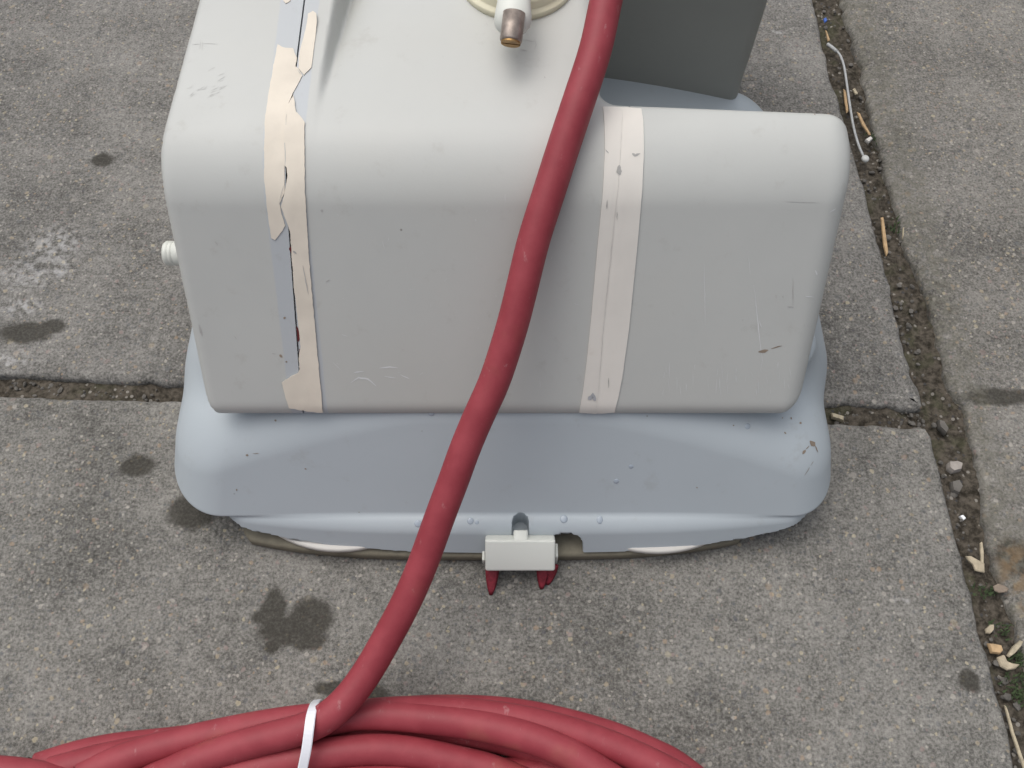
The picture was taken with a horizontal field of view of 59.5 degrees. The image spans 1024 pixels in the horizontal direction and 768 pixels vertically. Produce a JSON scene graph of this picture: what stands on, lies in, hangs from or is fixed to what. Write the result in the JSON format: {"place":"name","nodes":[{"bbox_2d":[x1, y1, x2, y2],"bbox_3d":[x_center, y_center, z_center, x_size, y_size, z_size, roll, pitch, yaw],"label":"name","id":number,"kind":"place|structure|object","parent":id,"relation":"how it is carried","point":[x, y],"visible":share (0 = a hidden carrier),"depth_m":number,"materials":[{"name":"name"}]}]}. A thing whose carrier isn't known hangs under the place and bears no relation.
{"place":"outdoors","nodes":[
{"label":"outdoors","id":0,"kind":"place"},
{"bbox_2d":[0,0,1023,767],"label":"pavement","id":1,"kind":"structure","parent":0,"point":[844,622],"depth_m":0.53,"materials":[{"name":"concrete"}]},
{"bbox_2d":[0,0,703,767],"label":"hose","id":2,"kind":"object","parent":1,"relation":"on","point":[356,726],"visible":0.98,"depth_m":0.44,"materials":[{"name":"red rubber"}]},
{"bbox_2d":[298,699,321,767],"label":"cable tie","id":3,"kind":"object","parent":2,"relation":"attached to","point":[307,742],"visible":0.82,"depth_m":0.43,"materials":[{"name":"white plastic"}]},
{"bbox_2d":[161,0,849,594],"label":"floor cleaning machine","id":4,"kind":"object","parent":1,"relation":"on","point":[347,184],"visible":0.93,"depth_m":0.44,"materials":[{"name":"grey plastic"}]},
{"bbox_2d":[5,1,1020,753],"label":"joint grit","id":5,"kind":"object","parent":1,"relation":"on","point":[995,663],"visible":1,"depth_m":0.57,"materials":[{"name":"gravel"}]},
{"bbox_2d":[830,413,843,422],"bbox_3d":[0.204,0.021,0.561,0.008,0.004,0.006,0,61,0],"label":"wood splinter","id":6,"kind":"object","parent":1,"relation":"on","point":[836,417],"visible":1,"depth_m":0.56,"materials":[{"name":"beige wood"}]},
{"bbox_2d":[843,89,847,112],"bbox_3d":[0.258,-0.219,0.692,0.004,0.002,0.026,0,61,0],"label":"wood splinter","id":7,"kind":"object","parent":1,"relation":"on","point":[845,100],"visible":1,"depth_m":0.69,"materials":[{"name":"brown wood"}]},
{"bbox_2d":[826,43,868,161],"bbox_3d":[0.258,-0.218,0.688,0.010,0.006,0.128,0,61,0],"label":"plastic stalk","id":8,"kind":"object","parent":1,"relation":"on","point":[864,158],"visible":1,"depth_m":0.69,"materials":[{"name":"white plastic"}]},
{"bbox_2d":[856,112,870,134],"bbox_3d":[0.267,-0.198,0.681,0.006,0.002,0.024,0,61,0],"label":"wood splinter","id":9,"kind":"object","parent":1,"relation":"on","point":[863,124],"visible":1,"depth_m":0.68,"materials":[{"name":"brown wood"}]},
{"bbox_2d":[864,136,872,143],"bbox_3d":[0.267,-0.183,0.672,0.006,0.003,0.006,0,61,0],"label":"pebble","id":10,"kind":"object","parent":1,"relation":"on","point":[868,140],"visible":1,"depth_m":0.67,"materials":[{"name":"white stone"}]},
{"bbox_2d":[880,217,887,255],"bbox_3d":[0.261,-0.103,0.629,0.004,0.005,0.032,0,61,0],"label":"wood splinter","id":11,"kind":"object","parent":1,"relation":"on","point":[884,241],"visible":1,"depth_m":0.63,"materials":[{"name":"brown wood"}]},
{"bbox_2d":[936,420,947,435],"bbox_3d":[0.269,0.027,0.559,0.005,0.005,0.010,0,61,0],"label":"pebble","id":12,"kind":"object","parent":1,"relation":"on","point":[942,427],"visible":1,"depth_m":0.56,"materials":[{"name":"grey stone"}]},
{"bbox_2d":[865,120,1023,707],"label":"moss","id":13,"kind":"object","parent":1,"relation":"on","point":[1018,656],"visible":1,"depth_m":0.49,"materials":[{"name":"green plant"}]},
{"bbox_2d":[946,461,961,473],"bbox_3d":[0.270,0.051,0.546,0.009,0.006,0.007,0,61,0],"label":"pebble","id":14,"kind":"object","parent":1,"relation":"on","point":[953,467],"visible":1,"depth_m":0.54,"materials":[{"name":"stone"}]},
{"bbox_2d":[949,480,962,494],"bbox_3d":[0.268,0.062,0.540,0.007,0.005,0.009,0,61,0],"label":"pebble","id":15,"kind":"object","parent":1,"relation":"on","point":[956,486],"visible":1,"depth_m":0.54,"materials":[{"name":"grey stone"}]},
{"bbox_2d":[965,556,984,572],"bbox_3d":[0.267,0.104,0.515,0.010,0.002,0.010,0,61,0],"label":"wood chip","id":16,"kind":"object","parent":1,"relation":"on","point":[978,565],"visible":1,"depth_m":0.52,"materials":[{"name":"beige wood"}]},
{"bbox_2d":[979,542,983,562],"bbox_3d":[0.271,0.099,0.517,0.004,0.003,0.016,0,61,0],"label":"wood splinter","id":17,"kind":"object","parent":1,"relation":"on","point":[981,552],"visible":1,"depth_m":0.52,"materials":[{"name":"beige wood"}]},
{"bbox_2d":[985,625,993,633],"bbox_3d":[0.265,0.136,0.498,0.005,0.003,0.005,0,61,0],"label":"wood chip","id":18,"kind":"object","parent":1,"relation":"on","point":[989,629],"visible":1,"depth_m":0.50,"materials":[{"name":"beige wood"}]},
{"bbox_2d":[987,643,1002,653],"bbox_3d":[0.265,0.145,0.491,0.007,0.004,0.006,0,61,0],"label":"wood chip","id":19,"kind":"object","parent":1,"relation":"on","point":[995,649],"visible":1,"depth_m":0.49,"materials":[{"name":"wood"}]},
{"bbox_2d":[993,584,1008,592],"bbox_3d":[0.277,0.116,0.507,0.009,0.002,0.005,0,61,0],"label":"pebble","id":20,"kind":"object","parent":1,"relation":"on","point":[998,588],"visible":1,"depth_m":0.51,"materials":[{"name":"stone"}]},
{"bbox_2d":[996,655,1018,669],"bbox_3d":[0.271,0.152,0.489,0.011,0.003,0.008,0,61,0],"label":"wood chip","id":21,"kind":"object","parent":1,"relation":"on","point":[1004,663],"visible":1,"depth_m":0.49,"materials":[{"name":"beige wood"}]},
{"bbox_2d":[1004,705,1023,767],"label":"grass straw","id":22,"kind":"object","parent":1,"relation":"on","point":[1020,756],"depth_m":0.47,"materials":[{"name":"beige plant"}]},
{"bbox_2d":[1006,640,1022,657],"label":"wood chip","id":23,"kind":"object","parent":1,"relation":"on","point":[1014,648],"visible":1,"depth_m":0.49,"materials":[{"name":"beige wood"}]}
]}

